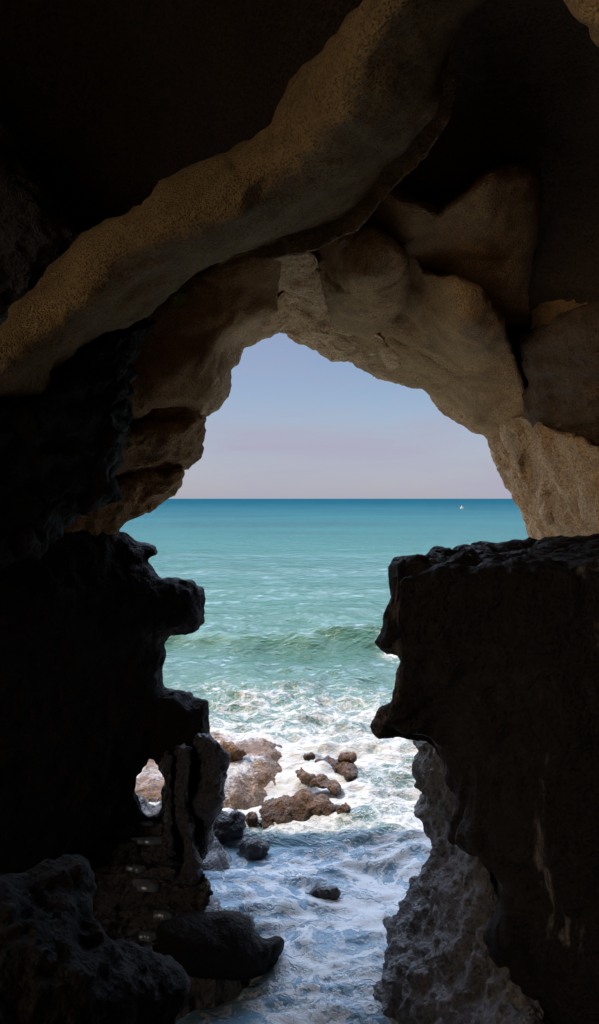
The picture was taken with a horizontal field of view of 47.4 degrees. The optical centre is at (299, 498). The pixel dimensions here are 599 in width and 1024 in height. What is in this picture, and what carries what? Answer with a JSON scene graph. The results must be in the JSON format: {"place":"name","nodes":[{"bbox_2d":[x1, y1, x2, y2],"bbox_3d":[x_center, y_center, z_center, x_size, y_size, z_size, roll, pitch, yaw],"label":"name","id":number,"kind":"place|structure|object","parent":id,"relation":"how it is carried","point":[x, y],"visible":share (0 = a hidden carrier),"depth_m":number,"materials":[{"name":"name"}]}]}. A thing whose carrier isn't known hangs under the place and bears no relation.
{"place":"outdoors","nodes":[
{"label":"outdoors","id":0,"kind":"place"},
{"bbox_2d":[136,793,262,1021],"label":"rock floor","id":1,"kind":"structure","parent":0,"point":[209,993],"depth_m":8.31,"materials":[{"name":"grey stone"}]},
{"bbox_2d":[0,854,190,1023],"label":"boulder","id":2,"kind":"object","parent":1,"relation":"on","point":[64,959],"visible":1,"depth_m":4.65,"materials":[{"name":"grey stone"}]},
{"bbox_2d":[86,822,213,947],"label":"rock steps","id":3,"kind":"object","parent":1,"relation":"on","point":[123,908],"visible":0.47,"depth_m":8.65,"materials":[{"name":"brown stone"}]},
{"bbox_2d":[0,529,230,885],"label":"rock wall","id":4,"kind":"structure","parent":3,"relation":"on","point":[96,714],"depth_m":8.41,"materials":[{"name":"black stone"}]},
{"bbox_2d":[125,862,145,872],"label":"puddle","id":5,"kind":"object","parent":3,"relation":"on","point":[134,867],"visible":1,"depth_m":8.75,"materials":[{"name":"grey liquid"}]},
{"bbox_2d":[132,877,159,891],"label":"puddle","id":6,"kind":"object","parent":3,"relation":"on","point":[144,884],"visible":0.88,"depth_m":8.60,"materials":[{"name":"grey liquid"}]},
{"bbox_2d":[130,835,161,844],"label":"puddle","id":7,"kind":"object","parent":3,"relation":"on","point":[149,839],"visible":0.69,"depth_m":9.00,"materials":[{"name":"grey liquid"}]},
{"bbox_2d":[139,815,154,825],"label":"puddle","id":8,"kind":"object","parent":3,"relation":"on","point":[147,823],"visible":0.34,"depth_m":9.10,"materials":[{"name":"grey liquid"}]},
{"bbox_2d":[138,928,156,941],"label":"puddle","id":9,"kind":"object","parent":3,"relation":"on","point":[148,935],"visible":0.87,"depth_m":8.29,"materials":[{"name":"grey liquid"}]},
{"bbox_2d":[153,908,174,919],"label":"puddle","id":10,"kind":"object","parent":3,"relation":"on","point":[162,913],"visible":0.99,"depth_m":8.43,"materials":[{"name":"grey liquid"}]},
{"bbox_2d":[156,910,283,980],"bbox_3d":[-1.026,5.595,8.657,1.692,1.115,1.148,0,0,-24],"label":"boulder","id":11,"kind":"object","parent":1,"relation":"on","point":[231,945],"visible":0.95,"depth_m":8.17,"materials":[{"name":"grey stone"}]},
{"bbox_2d":[0,0,598,354],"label":"cave ceiling","id":12,"kind":"structure","parent":0,"point":[112,108],"depth_m":7.83,"materials":[{"name":"black stone"}]},
{"bbox_2d":[0,117,80,325],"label":"hanging rock","id":13,"kind":"object","parent":12,"relation":"hanging from","point":[39,233],"visible":0.75,"depth_m":7.26,"materials":[{"name":"black stone"}]},
{"bbox_2d":[65,251,287,536],"bbox_3d":[-1.807,-1.251,10.188,3.332,4.882,4.084,0,0,0],"label":"rock arch","id":14,"kind":"object","parent":12,"relation":"attached to","point":[206,333],"visible":0.63,"depth_m":8.82,"materials":[{"name":"stone"}]},
{"bbox_2d":[172,291,186,306],"bbox_3d":[-1.501,-2.505,8.559,0.188,0.225,0.089,0,0,-6],"label":"moss clump","id":15,"kind":"object","parent":14,"relation":"attached to","point":[179,298],"visible":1,"depth_m":8.54,"materials":[{"name":"green plant"}]},
{"bbox_2d":[0,0,484,396],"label":"ceiling rib","id":16,"kind":"object","parent":12,"relation":"attached to","point":[341,144],"visible":1,"depth_m":6.33,"materials":[{"name":"stone"}]},
{"bbox_2d":[0,318,156,569],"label":"rock overhang","id":17,"kind":"object","parent":16,"relation":"attached to","point":[65,433],"visible":0.94,"depth_m":7.08,"materials":[{"name":"black stone"}]},
{"bbox_2d":[275,0,598,450],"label":"rock vault","id":18,"kind":"object","parent":12,"relation":"attached to","point":[406,289],"visible":0.89,"depth_m":9.10,"materials":[{"name":"stone"}]},
{"bbox_2d":[510,299,598,445],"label":"layered ledge","id":19,"kind":"object","parent":12,"relation":"attached to","point":[558,355],"visible":0.81,"depth_m":9.19,"materials":[{"name":"brown stone"}]},
{"bbox_2d":[529,299,587,329],"bbox_3d":[4.088,-3.291,9.141,2.240,2.582,1.949,0,0,34],"label":"shadowed rock","id":20,"kind":"object","parent":12,"relation":"attached to","point":[546,312],"visible":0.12,"depth_m":9.38,"materials":[{"name":"stone"}]},
{"bbox_2d":[119,499,527,1023],"bbox_3d":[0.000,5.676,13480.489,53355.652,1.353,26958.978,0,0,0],"label":"sea","id":21,"kind":"structure","parent":0,"point":[286,653],"depth_m":21.27,"materials":[{"name":"liquid"}]},
{"bbox_2d":[135,731,281,809],"bbox_3d":[-1.965,5.997,15.090,4.470,0.706,4.980,0,0,0],"label":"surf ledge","id":22,"kind":"object","parent":21,"relation":"in","point":[254,771],"visible":0.27,"depth_m":14.42,"materials":[{"name":"stone"}]},
{"bbox_2d":[219,740,246,760],"bbox_3d":[-1.675,5.578,15.030,0.762,0.517,0.847,0,0,-39],"label":"sea rock","id":23,"kind":"object","parent":22,"relation":"on","point":[234,750],"visible":0.45,"depth_m":14.83,"materials":[{"name":"brown stone"}]},
{"bbox_2d":[213,810,246,843],"bbox_3d":[-1.273,5.882,12.337,0.654,0.598,0.687,0,0,0],"label":"sea rock","id":24,"kind":"object","parent":21,"relation":"in","point":[230,826],"visible":0.89,"depth_m":12.09,"materials":[{"name":"grey stone"}]},
{"bbox_2d":[245,811,258,825],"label":"sea rock","id":25,"kind":"object","parent":21,"relation":"on","point":[251,818],"visible":0.96,"depth_m":12.65,"materials":[{"name":"brown stone"}]},
{"bbox_2d":[236,836,269,860],"bbox_3d":[-0.796,6.052,11.706,0.488,0.511,0.491,0,0,-35],"label":"sea rock","id":26,"kind":"object","parent":21,"relation":"in","point":[255,847],"visible":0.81,"depth_m":11.58,"materials":[{"name":"grey stone"}]},
{"bbox_2d":[259,788,339,828],"bbox_3d":[-0.047,5.946,13.089,1.605,0.672,1.032,0,0,-15],"label":"sea rock","id":27,"kind":"object","parent":21,"relation":"in","point":[302,804],"visible":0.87,"depth_m":12.83,"materials":[{"name":"brown stone"}]},
{"bbox_2d":[303,752,314,760],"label":"sea rock","id":28,"kind":"object","parent":21,"relation":"in","point":[309,756],"visible":0.98,"depth_m":15.49,"materials":[{"name":"brown stone"}]},
{"bbox_2d":[295,767,340,795],"bbox_3d":[0.364,5.839,14.067,1.231,0.398,0.556,0,0,39],"label":"sea rock","id":29,"kind":"object","parent":21,"relation":"on","point":[322,781],"visible":1,"depth_m":13.96,"materials":[{"name":"brown stone"}]},
{"bbox_2d":[305,884,340,899],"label":"sea rock","id":30,"kind":"object","parent":21,"relation":"in","point":[331,892],"visible":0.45,"depth_m":10.30,"materials":[{"name":"grey stone"}]},
{"bbox_2d":[315,755,357,780],"bbox_3d":[0.808,5.965,15.111,0.945,0.429,1.366,0,0,0],"label":"sea rock","id":31,"kind":"object","parent":21,"relation":"in","point":[348,771],"visible":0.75,"depth_m":14.84,"materials":[{"name":"brown stone"}]},
{"bbox_2d":[338,751,356,762],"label":"sea rock","id":32,"kind":"object","parent":31,"relation":"on","point":[350,757],"visible":0.85,"depth_m":15.14,"materials":[{"name":"brown stone"}]},
{"bbox_2d":[336,802,350,813],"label":"sea rock","id":33,"kind":"object","parent":21,"relation":"in","point":[344,807],"visible":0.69,"depth_m":12.69,"materials":[{"name":"brown stone"}]},
{"bbox_2d":[372,740,550,1023],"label":"rock buttress","id":34,"kind":"object","parent":21,"relation":"in","point":[440,966],"visible":0.51,"depth_m":7.47,"materials":[{"name":"grey stone"}]},
{"bbox_2d":[370,533,598,1023],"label":"profile rock","id":35,"kind":"object","parent":21,"relation":"on","point":[494,648],"visible":0.96,"depth_m":6.40,"materials":[{"name":"black stone"}]},
{"bbox_2d":[490,416,598,539],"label":"arch foot","id":36,"kind":"object","parent":35,"relation":"on","point":[549,478],"visible":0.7,"depth_m":10.53},
{"bbox_2d":[168,332,511,498],"label":"sky","id":37,"kind":"structure","parent":0,"point":[294,422],"materials":[{"name":"blue"}]}
]}

